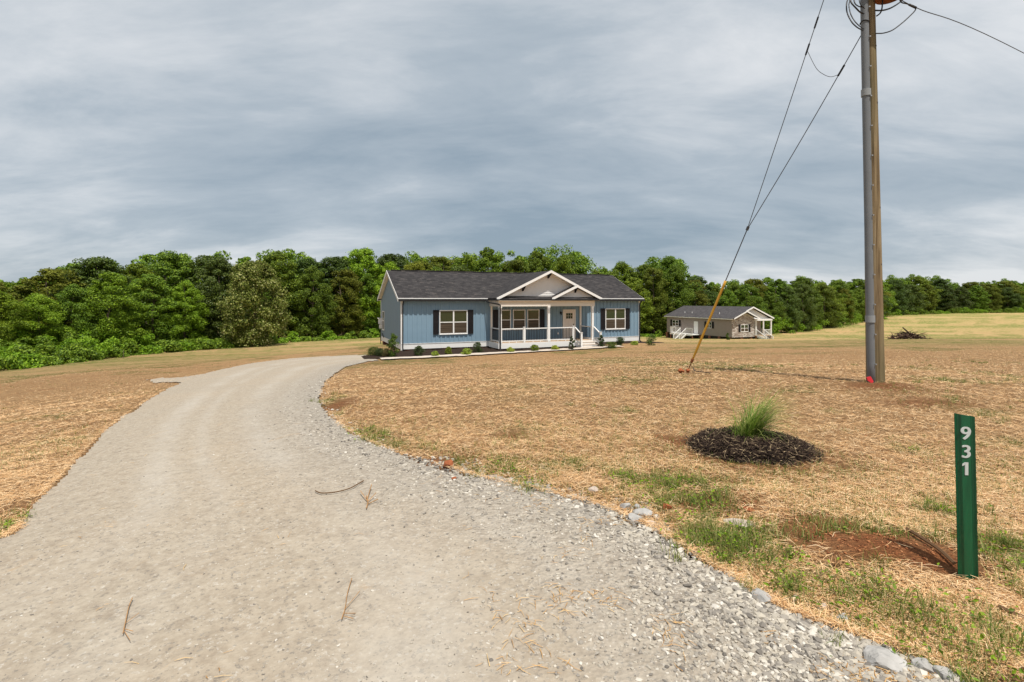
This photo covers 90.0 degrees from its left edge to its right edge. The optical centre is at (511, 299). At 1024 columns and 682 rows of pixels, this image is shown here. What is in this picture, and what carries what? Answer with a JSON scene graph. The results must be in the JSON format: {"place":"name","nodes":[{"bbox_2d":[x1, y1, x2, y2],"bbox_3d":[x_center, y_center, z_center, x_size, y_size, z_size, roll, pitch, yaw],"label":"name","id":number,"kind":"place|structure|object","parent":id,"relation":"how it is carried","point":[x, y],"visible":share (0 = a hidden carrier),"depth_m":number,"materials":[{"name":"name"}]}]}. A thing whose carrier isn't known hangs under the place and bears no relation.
{"place":"outdoors","nodes":[
{"label":"outdoors","id":0,"kind":"place"},
{"bbox_2d":[0,355,932,681],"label":"driveway","id":1,"kind":"structure","parent":0,"point":[212,425],"depth_m":2.79,"materials":[{"name":"grey gravel"}]},
{"bbox_2d":[20,442,935,681],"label":"loose straw","id":2,"kind":"object","parent":1,"relation":"on","point":[564,609],"visible":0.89,"depth_m":2.23,"materials":[{"name":"beige plant"}]},
{"bbox_2d":[0,370,963,681],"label":"gravel","id":3,"kind":"structure","parent":0,"point":[810,638],"depth_m":2.33,"materials":[{"name":"grey gravel"}]},
{"bbox_2d":[632,508,651,516],"bbox_3d":[0.886,1.456,3.493,0.131,0.051,0.086,-6,-4,-2],"label":"rock","id":4,"kind":"object","parent":3,"relation":"on","point":[642,511],"visible":0.73,"depth_m":3.47,"materials":[{"name":"white stone"}]},
{"bbox_2d":[751,588,771,601],"bbox_3d":[1.211,1.438,2.488,0.070,0.046,0.110,0,0,-17],"label":"rock","id":5,"kind":"object","parent":3,"relation":"on","point":[761,595],"visible":0.98,"depth_m":2.47,"materials":[{"name":"grey stone"}]},
{"bbox_2d":[863,645,907,672],"bbox_3d":[1.487,1.433,2.040,0.168,0.058,0.138,7,-6,-41],"label":"rock","id":6,"kind":"object","parent":3,"relation":"on","point":[882,657],"visible":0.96,"depth_m":2.02,"materials":[{"name":"grey stone"}]},
{"bbox_2d":[911,657,933,673],"bbox_3d":[1.607,1.434,2.010,0.075,0.039,0.061,-2,0,12],"label":"rock","id":7,"kind":"object","parent":3,"relation":"on","point":[924,664],"visible":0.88,"depth_m":2.00,"materials":[{"name":"grey stone"}]},
{"bbox_2d":[933,665,954,679],"bbox_3d":[1.668,1.441,1.971,0.068,0.040,0.061,0,0,-5],"label":"rock","id":8,"kind":"object","parent":3,"relation":"on","point":[943,672],"visible":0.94,"depth_m":1.97,"materials":[{"name":"grey stone"}]},
{"bbox_2d":[0,311,1023,681],"bbox_3d":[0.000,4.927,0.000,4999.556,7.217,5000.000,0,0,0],"label":"ground","id":9,"kind":"structure","parent":0,"point":[964,333],"depth_m":8.28,"materials":[{"name":"soil"}]},
{"bbox_2d":[0,282,24,341],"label":"tree","id":10,"kind":"object","parent":9,"relation":"on","point":[14,295],"visible":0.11,"depth_m":48.43,"materials":[{"name":"green plant"}]},
{"bbox_2d":[0,290,32,346],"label":"tree","id":11,"kind":"object","parent":9,"relation":"on","point":[7,301],"visible":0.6,"depth_m":44.53,"materials":[{"name":"green plant"}]},
{"bbox_2d":[1,284,46,347],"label":"tree","id":12,"kind":"object","parent":9,"relation":"on","point":[24,294],"visible":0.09,"depth_m":51.82,"materials":[{"name":"green plant"}]},
{"bbox_2d":[0,293,78,348],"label":"tree","id":13,"kind":"object","parent":9,"relation":"on","point":[34,300],"visible":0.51,"depth_m":47.34,"materials":[{"name":"green plant"}]},
{"bbox_2d":[12,267,99,337],"bbox_3d":[-47.858,1.527,53.540,8.805,9.969,9.060,0,0,31],"label":"tree","id":14,"kind":"object","parent":9,"relation":"on","point":[55,277],"visible":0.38,"depth_m":52.63,"materials":[{"name":"green plant"}]},
{"bbox_2d":[45,283,104,340],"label":"tree","id":15,"kind":"object","parent":9,"relation":"on","point":[72,299],"visible":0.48,"depth_m":51.25,"materials":[{"name":"green plant"}]},
{"bbox_2d":[44,256,150,341],"bbox_3d":[-47.568,0.765,59.454,10.690,11.644,11.487,0,0,-39],"label":"tree","id":16,"kind":"object","parent":9,"relation":"on","point":[103,265],"visible":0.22,"depth_m":57.93,"materials":[{"name":"green plant"}]},
{"bbox_2d":[72,271,148,351],"bbox_3d":[-42.275,1.606,53.870,6.406,9.164,7.196,0,0,-20],"label":"tree","id":17,"kind":"object","parent":9,"relation":"on","point":[106,285],"visible":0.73,"depth_m":53.15,"materials":[{"name":"green plant"}]},
{"bbox_2d":[102,263,170,340],"bbox_3d":[-46.498,1.055,62.739,8.860,11.092,8.573,0,0,-19],"label":"tree","id":18,"kind":"object","parent":9,"relation":"on","point":[134,270],"visible":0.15,"depth_m":62.15,"materials":[{"name":"green plant"}]},
{"bbox_2d":[115,274,185,344],"bbox_3d":[-41.852,1.635,59.502,7.149,9.338,6.917,0,0,-44],"label":"tree","id":19,"kind":"object","parent":9,"relation":"on","point":[155,283],"visible":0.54,"depth_m":58.74,"materials":[{"name":"green plant"}]},
{"bbox_2d":[143,249,222,339],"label":"tree","id":20,"kind":"object","parent":9,"relation":"on","point":[173,267],"visible":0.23,"depth_m":65.77,"materials":[{"name":"green plant"}]},
{"bbox_2d":[156,280,211,344],"bbox_3d":[-38.762,1.893,60.794,5.314,8.564,5.712,0,0,-7],"label":"tree","id":21,"kind":"object","parent":9,"relation":"on","point":[187,287],"visible":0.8,"depth_m":60.54,"materials":[{"name":"green plant"}]},
{"bbox_2d":[170,255,230,337],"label":"tree","id":22,"kind":"object","parent":9,"relation":"on","point":[199,261],"visible":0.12,"depth_m":66.82,"materials":[{"name":"green plant"}]},
{"bbox_2d":[186,256,252,338],"bbox_3d":[-37.217,0.357,66.067,7.484,11.919,8.042,0,0,3],"label":"tree","id":23,"kind":"object","parent":9,"relation":"on","point":[207,273],"visible":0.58,"depth_m":64.39,"materials":[{"name":"green plant"}]},
{"bbox_2d":[214,260,291,347],"bbox_3d":[-31.137,0.632,62.006,8.452,11.011,9.411,0,0,33],"label":"flowering tree","id":24,"kind":"object","parent":9,"relation":"on","point":[247,294],"visible":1,"depth_m":60.31,"materials":[{"name":"green plant"}]},
{"bbox_2d":[250,250,308,338],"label":"tree","id":25,"kind":"object","parent":9,"relation":"on","point":[277,260],"visible":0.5,"depth_m":75.33,"materials":[{"name":"green plant"}]},
{"bbox_2d":[281,258,338,337],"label":"tree","id":26,"kind":"object","parent":9,"relation":"on","point":[303,263],"visible":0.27,"depth_m":80.37,"materials":[{"name":"green plant"}]},
{"bbox_2d":[291,265,336,337],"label":"tree","id":27,"kind":"object","parent":9,"relation":"on","point":[315,274],"visible":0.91,"depth_m":76.73,"materials":[{"name":"green plant"}]},
{"bbox_2d":[306,256,370,336],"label":"tree","id":28,"kind":"object","parent":9,"relation":"on","point":[336,263],"visible":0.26,"depth_m":83.68,"materials":[{"name":"green plant"}]},
{"bbox_2d":[323,269,367,336],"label":"tree","id":29,"kind":"object","parent":9,"relation":"on","point":[350,276],"visible":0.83,"depth_m":81.14,"materials":[{"name":"green plant"}]},
{"bbox_2d":[336,248,385,334],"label":"tree","id":30,"kind":"object","parent":9,"relation":"on","point":[363,257],"visible":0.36,"depth_m":86.20,"materials":[{"name":"green plant"}]},
{"bbox_2d":[355,273,380,332],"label":"tree","id":31,"kind":"object","parent":9,"relation":"on","point":[368,279],"visible":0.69,"depth_m":83.99,"materials":[{"name":"green plant"}]},
{"bbox_2d":[365,261,401,322],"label":"tree","id":32,"kind":"object","parent":9,"relation":"on","point":[391,265],"visible":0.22,"depth_m":84.58,"materials":[{"name":"green plant"}]},
{"bbox_2d":[362,253,407,332],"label":"tree","id":33,"kind":"object","parent":9,"relation":"on","point":[398,260],"visible":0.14,"depth_m":90.50,"materials":[{"name":"green plant"}]},
{"bbox_2d":[403,262,424,269],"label":"tree","id":34,"kind":"object","parent":9,"relation":"on","point":[417,265],"visible":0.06,"depth_m":89.37,"materials":[{"name":"green plant"}]},
{"bbox_2d":[427,255,455,270],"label":"tree","id":35,"kind":"object","parent":9,"relation":"on","point":[437,261],"visible":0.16,"depth_m":97.12,"materials":[{"name":"green plant"}]},
{"bbox_2d":[451,255,485,271],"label":"tree","id":36,"kind":"object","parent":9,"relation":"on","point":[466,260],"visible":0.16,"depth_m":96.66,"materials":[{"name":"green plant"}]},
{"bbox_2d":[361,344,605,358],"bbox_3d":[-1.235,3.272,33.375,16.600,0.259,2.850,0,0,-23],"label":"planting bed","id":37,"kind":"object","parent":9,"relation":"on","point":[410,353],"visible":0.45,"depth_m":32.19,"materials":[{"name":"black soil"}]},
{"bbox_2d":[386,333,400,356],"bbox_3d":[-6.909,2.692,29.885,0.755,1.536,0.674,0,0,41],"label":"shrub","id":38,"kind":"object","parent":37,"relation":"on","point":[392,343],"visible":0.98,"depth_m":29.80,"materials":[{"name":"green plant"}]},
{"bbox_2d":[472,247,503,271],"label":"tree","id":39,"kind":"object","parent":9,"relation":"on","point":[487,255],"visible":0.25,"depth_m":99.80,"materials":[{"name":"green plant"}]},
{"bbox_2d":[381,345,619,358],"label":"front walk","id":40,"kind":"structure","parent":9,"relation":"on","point":[494,352],"depth_m":31.07,"materials":[{"name":"concrete"}]},
{"bbox_2d":[0,243,1020,332],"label":"woodland","id":41,"kind":"object","parent":9,"relation":"on","point":[580,260],"visible":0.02,"depth_m":105.76,"materials":[{"name":"green plant"}]},
{"bbox_2d":[377,270,644,350],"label":"house","id":42,"kind":"structure","parent":9,"relation":"on","point":[426,309],"depth_m":35.06,"materials":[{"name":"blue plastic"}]},
{"bbox_2d":[439,310,467,334],"bbox_3d":[-3.845,1.480,33.668,1.950,1.600,0.056,0,0,-23],"label":"window","id":43,"kind":"structure","parent":42,"relation":"in","point":[450,321],"depth_m":33.66,"materials":[{"name":"white glass"}]},
{"bbox_2d":[502,310,510,329],"bbox_3d":[-0.482,1.395,35.095,0.920,1.410,0.056,0,0,-23],"label":"window","id":44,"kind":"structure","parent":42,"relation":"in","point":[506,314],"depth_m":35.16,"materials":[{"name":"white glass"}]},
{"bbox_2d":[513,310,524,329],"bbox_3d":[0.503,1.395,35.512,0.980,1.410,0.056,0,0,-23],"label":"window","id":45,"kind":"structure","parent":42,"relation":"in","point":[518,315],"depth_m":35.51,"materials":[{"name":"white glass"}]},
{"bbox_2d":[527,309,538,329],"bbox_3d":[1.502,1.395,35.936,0.970,1.410,0.056,0,0,-23],"label":"window","id":46,"kind":"structure","parent":42,"relation":"in","point":[532,315],"depth_m":35.95,"materials":[{"name":"white glass"}]},
{"bbox_2d":[564,311,573,337],"bbox_3d":[4.151,1.795,37.061,0.820,1.950,0.109,0,0,-23],"label":"door","id":47,"kind":"structure","parent":42,"relation":"in","point":[568,315],"depth_m":37.04,"materials":[{"name":"beige wood"}]},
{"bbox_2d":[605,308,624,329],"bbox_3d":[7.804,1.450,38.603,1.820,1.580,0.056,0,0,-23],"label":"window","id":48,"kind":"structure","parent":42,"relation":"in","point":[618,314],"depth_m":38.58,"materials":[{"name":"white glass"}]},
{"bbox_2d":[0,307,1023,369],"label":"undergrowth","id":49,"kind":"object","parent":9,"relation":"on","point":[75,352],"visible":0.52,"depth_m":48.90,"materials":[{"name":"green plant"}]},
{"bbox_2d":[0,345,1023,681],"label":"straw","id":50,"kind":"object","parent":9,"relation":"on","point":[1006,599],"visible":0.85,"depth_m":4.08,"materials":[{"name":"beige plant"}]},
{"bbox_2d":[0,338,1023,681],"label":"weeds","id":51,"kind":"object","parent":9,"relation":"on","point":[752,530],"visible":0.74,"depth_m":3.28,"materials":[{"name":"green plant"}]},
{"bbox_2d":[1,372,1022,613],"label":"soil crumbs","id":52,"kind":"object","parent":9,"relation":"on","point":[887,545],"visible":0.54,"depth_m":2.97,"materials":[{"name":"brown soil"}]},
{"bbox_2d":[498,259,526,272],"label":"tree","id":53,"kind":"object","parent":9,"relation":"on","point":[515,264],"visible":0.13,"depth_m":100.88,"materials":[{"name":"green plant"}]},
{"bbox_2d":[526,258,545,272],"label":"tree","id":54,"kind":"object","parent":9,"relation":"on","point":[536,265],"visible":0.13,"depth_m":96.34,"materials":[{"name":"green plant"}]},
{"bbox_2d":[521,251,551,272],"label":"tree","id":55,"kind":"object","parent":9,"relation":"on","point":[543,259],"visible":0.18,"depth_m":100.68,"materials":[{"name":"green plant"}]},
{"bbox_2d":[550,257,574,273],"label":"tree","id":56,"kind":"object","parent":9,"relation":"on","point":[565,265],"visible":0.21,"depth_m":95.74,"materials":[{"name":"green plant"}]},
{"bbox_2d":[555,253,587,273],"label":"tree","id":57,"kind":"object","parent":9,"relation":"on","point":[574,267],"visible":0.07,"depth_m":102.98,"materials":[{"name":"green plant"}]},
{"bbox_2d":[608,261,651,331],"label":"tree","id":58,"kind":"object","parent":9,"relation":"on","point":[623,269],"visible":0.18,"depth_m":101.55,"materials":[{"name":"green plant"}]},
{"bbox_2d":[624,277,656,332],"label":"tree","id":59,"kind":"object","parent":9,"relation":"on","point":[636,285],"visible":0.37,"depth_m":95.71,"materials":[{"name":"green plant"}]},
{"bbox_2d":[629,264,675,333],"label":"tree","id":60,"kind":"object","parent":9,"relation":"on","point":[642,268],"visible":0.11,"depth_m":102.71,"materials":[{"name":"green plant"}]},
{"bbox_2d":[637,267,674,333],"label":"tree","id":61,"kind":"object","parent":9,"relation":"on","point":[659,297],"visible":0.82,"depth_m":97.77,"materials":[{"name":"green plant"}]},
{"bbox_2d":[653,264,696,329],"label":"tree","id":62,"kind":"object","parent":9,"relation":"on","point":[686,293],"visible":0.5,"depth_m":98.58,"materials":[{"name":"green plant"}]},
{"bbox_2d":[650,255,702,329],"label":"tree","id":63,"kind":"object","parent":9,"relation":"on","point":[668,262],"visible":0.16,"depth_m":103.94,"materials":[{"name":"green plant"}]},
{"bbox_2d":[687,279,710,305],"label":"tree","id":64,"kind":"object","parent":9,"relation":"on","point":[702,300],"visible":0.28,"depth_m":102.44,"materials":[{"name":"green plant"}]},
{"bbox_2d":[685,276,723,305],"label":"tree","id":65,"kind":"object","parent":9,"relation":"on","point":[708,287],"visible":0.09,"depth_m":107.73,"materials":[{"name":"green plant"}]},
{"bbox_2d":[703,291,720,305],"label":"tree","id":66,"kind":"object","parent":9,"relation":"on","point":[714,295],"visible":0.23,"depth_m":104.50,"materials":[{"name":"green plant"}]},
{"bbox_2d":[664,306,773,338],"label":"house","id":67,"kind":"structure","parent":9,"relation":"on","point":[735,322],"depth_m":81.62,"materials":[{"name":"beige"}]},
{"bbox_2d":[720,290,745,306],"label":"tree","id":68,"kind":"object","parent":9,"relation":"on","point":[729,295],"visible":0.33,"depth_m":104.18,"materials":[{"name":"green plant"}]},
{"bbox_2d":[725,282,751,306],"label":"tree","id":69,"kind":"object","parent":9,"relation":"on","point":[732,287],"visible":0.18,"depth_m":111.46,"materials":[{"name":"green plant"}]},
{"bbox_2d":[723,518,755,527],"bbox_3d":[1.450,1.423,3.265,0.160,0.050,0.171,0,0,-34],"label":"rock","id":70,"kind":"object","parent":9,"relation":"on","point":[737,520],"visible":0.45,"depth_m":3.24,"materials":[{"name":"beige stone"}]},
{"bbox_2d":[692,437,809,464],"bbox_3d":[2.382,1.436,5.052,1.130,0.150,1.102,0,0,0],"label":"mulch mound","id":71,"kind":"object","parent":9,"relation":"on","point":[760,458],"visible":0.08,"depth_m":4.69,"materials":[{"name":"black wood"}]},
{"bbox_2d":[709,382,809,440],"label":"clump grass","id":72,"kind":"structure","parent":71,"relation":"on","point":[755,423],"depth_m":5.03,"materials":[{"name":"green plant"}]},
{"bbox_2d":[732,284,772,325],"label":"tree","id":73,"kind":"object","parent":9,"relation":"on","point":[756,299],"visible":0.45,"depth_m":104.74,"materials":[{"name":"green plant"}]},
{"bbox_2d":[680,425,825,465],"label":"mulch shreds","id":74,"kind":"object","parent":9,"relation":"on","point":[720,433],"visible":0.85,"depth_m":4.80,"materials":[{"name":"black wood"}]},
{"bbox_2d":[737,278,768,305],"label":"tree","id":75,"kind":"object","parent":9,"relation":"on","point":[759,285],"visible":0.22,"depth_m":111.91,"materials":[{"name":"green plant"}]},
{"bbox_2d":[761,292,787,330],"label":"tree","id":76,"kind":"object","parent":9,"relation":"on","point":[771,297],"visible":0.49,"depth_m":107.57,"materials":[{"name":"green plant"}]},
{"bbox_2d":[761,278,797,331],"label":"tree","id":77,"kind":"object","parent":9,"relation":"on","point":[780,283],"visible":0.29,"depth_m":112.15,"materials":[{"name":"green plant"}]},
{"bbox_2d":[774,285,804,332],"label":"tree","id":78,"kind":"object","parent":9,"relation":"on","point":[795,320],"visible":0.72,"depth_m":109.06,"materials":[{"name":"green plant"}]},
{"bbox_2d":[785,277,825,328],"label":"tree","id":79,"kind":"object","parent":9,"relation":"on","point":[808,281],"visible":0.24,"depth_m":119.22,"materials":[{"name":"green plant"}]},
{"bbox_2d":[794,283,819,331],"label":"tree","id":80,"kind":"object","parent":9,"relation":"on","point":[805,289],"visible":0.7,"depth_m":113.83,"materials":[{"name":"green plant"}]},
{"bbox_2d":[809,283,845,327],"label":"tree","id":81,"kind":"object","parent":9,"relation":"on","point":[822,288],"visible":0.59,"depth_m":123.64,"materials":[{"name":"green plant"}]},
{"bbox_2d":[814,283,848,325],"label":"tree","id":82,"kind":"object","parent":9,"relation":"on","point":[846,312],"visible":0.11,"depth_m":128.66,"materials":[{"name":"green plant"}]},
{"bbox_2d":[825,280,859,322],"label":"tree","id":83,"kind":"object","parent":9,"relation":"on","point":[838,284],"visible":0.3,"depth_m":134.06,"materials":[{"name":"green plant"}]},
{"bbox_2d":[835,288,855,323],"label":"tree","id":84,"kind":"object","parent":9,"relation":"on","point":[842,290],"visible":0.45,"depth_m":132.71,"materials":[{"name":"green plant"}]},
{"bbox_2d":[844,279,864,318],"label":"tree","id":85,"kind":"object","parent":9,"relation":"on","point":[861,282],"visible":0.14,"depth_m":148.66,"materials":[{"name":"green plant"}]},
{"bbox_2d":[853,289,864,321],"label":"tree","id":86,"kind":"object","parent":9,"relation":"on","point":[860,293],"visible":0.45,"depth_m":143.52,"materials":[{"name":"green plant"}]},
{"bbox_2d":[860,0,884,382],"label":"utility pole","id":87,"kind":"object","parent":9,"relation":"on","point":[874,342],"visible":0.95,"depth_m":8.98,"materials":[{"name":"brown wood"}]},
{"bbox_2d":[688,0,860,368],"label":"guy wire","id":88,"kind":"object","parent":87,"relation":"attached to","point":[717,300],"visible":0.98,"depth_m":10.27,"materials":[{"name":"metal"}]},
{"bbox_2d":[874,0,896,4],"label":"transformer","id":89,"kind":"object","parent":87,"relation":"attached to","point":[878,2],"visible":1,"depth_m":8.98,"materials":[{"name":"paint"}]},
{"bbox_2d":[901,0,1023,52],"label":"service wire","id":90,"kind":"object","parent":89,"relation":"attached to","point":[960,23],"visible":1,"depth_m":9.74,"materials":[{"name":"grey metal"}]},
{"bbox_2d":[888,280,909,314],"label":"tree","id":91,"kind":"object","parent":9,"relation":"on","point":[902,299],"visible":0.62,"depth_m":182.37,"materials":[{"name":"green plant"}]},
{"bbox_2d":[883,280,917,313],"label":"tree","id":92,"kind":"object","parent":9,"relation":"on","point":[907,295],"visible":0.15,"depth_m":187.43,"materials":[{"name":"green plant"}]},
{"bbox_2d":[886,327,931,338],"bbox_3d":[33.413,2.829,43.303,3.978,1.021,2.177,0,0,7],"label":"brush pile","id":93,"kind":"object","parent":9,"relation":"on","point":[908,335],"visible":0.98,"depth_m":43.07,"materials":[{"name":"brown wood"}]},
{"bbox_2d":[902,284,930,312],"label":"tree","id":94,"kind":"object","parent":9,"relation":"on","point":[915,290],"visible":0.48,"depth_m":190.84,"materials":[{"name":"green plant"}]},
{"bbox_2d":[909,276,941,310],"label":"tree","id":95,"kind":"object","parent":9,"relation":"on","point":[921,281],"visible":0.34,"depth_m":197.25,"materials":[{"name":"green plant"}]},
{"bbox_2d":[918,285,937,313],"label":"tree","id":96,"kind":"object","parent":9,"relation":"on","point":[931,297],"visible":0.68,"depth_m":195.82,"materials":[{"name":"green plant"}]},
{"bbox_2d":[905,527,955,564],"bbox_3d":[2.374,1.394,2.913,0.027,0.053,0.344,0,0,0],"label":"twig","id":97,"kind":"object","parent":9,"relation":"on","point":[947,556],"visible":0.98,"depth_m":2.88,"materials":[{"name":"brown wood"}]},
{"bbox_2d":[930,278,958,310],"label":"tree","id":98,"kind":"object","parent":9,"relation":"on","point":[939,282],"visible":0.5,"depth_m":205.76,"materials":[{"name":"green plant"}]},
{"bbox_2d":[936,286,960,311],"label":"tree","id":99,"kind":"object","parent":9,"relation":"on","point":[948,306],"visible":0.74,"depth_m":204.27,"materials":[{"name":"green plant"}]},
{"bbox_2d":[954,287,973,312],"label":"tree","id":100,"kind":"object","parent":9,"relation":"on","point":[964,300],"visible":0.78,"depth_m":207.41,"materials":[{"name":"green plant"}]},
{"bbox_2d":[954,413,978,579],"bbox_3d":[2.354,1.140,2.652,0.121,1.103,0.024,0,0,4],"label":"address post","id":101,"kind":"object","parent":9,"relation":"on","point":[966,498],"visible":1,"depth_m":2.65,"materials":[{"name":"green"}]},
{"bbox_2d":[961,285,991,311],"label":"tree","id":102,"kind":"object","parent":9,"relation":"on","point":[985,300],"visible":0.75,"depth_m":209.06,"materials":[{"name":"green plant"}]},
{"bbox_2d":[976,284,1009,310],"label":"tree","id":103,"kind":"object","parent":9,"relation":"on","point":[985,286],"visible":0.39,"depth_m":213.64,"materials":[{"name":"green plant"}]},
{"bbox_2d":[982,287,1004,310],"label":"tree","id":104,"kind":"object","parent":9,"relation":"on","point":[991,306],"visible":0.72,"depth_m":211.46,"materials":[{"name":"green plant"}]},
{"bbox_2d":[995,287,1022,311],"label":"tree","id":105,"kind":"object","parent":9,"relation":"on","point":[1014,299],"visible":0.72,"depth_m":212.06,"materials":[{"name":"green plant"}]},
{"bbox_2d":[994,281,1023,308],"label":"tree","id":106,"kind":"object","parent":9,"relation":"on","point":[1010,284],"visible":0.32,"depth_m":216.07,"materials":[{"name":"green plant"}]},
{"bbox_2d":[0,0,1023,288],"label":"sky","id":107,"kind":"structure","parent":0,"point":[632,132],"materials":[{"name":"grey"}]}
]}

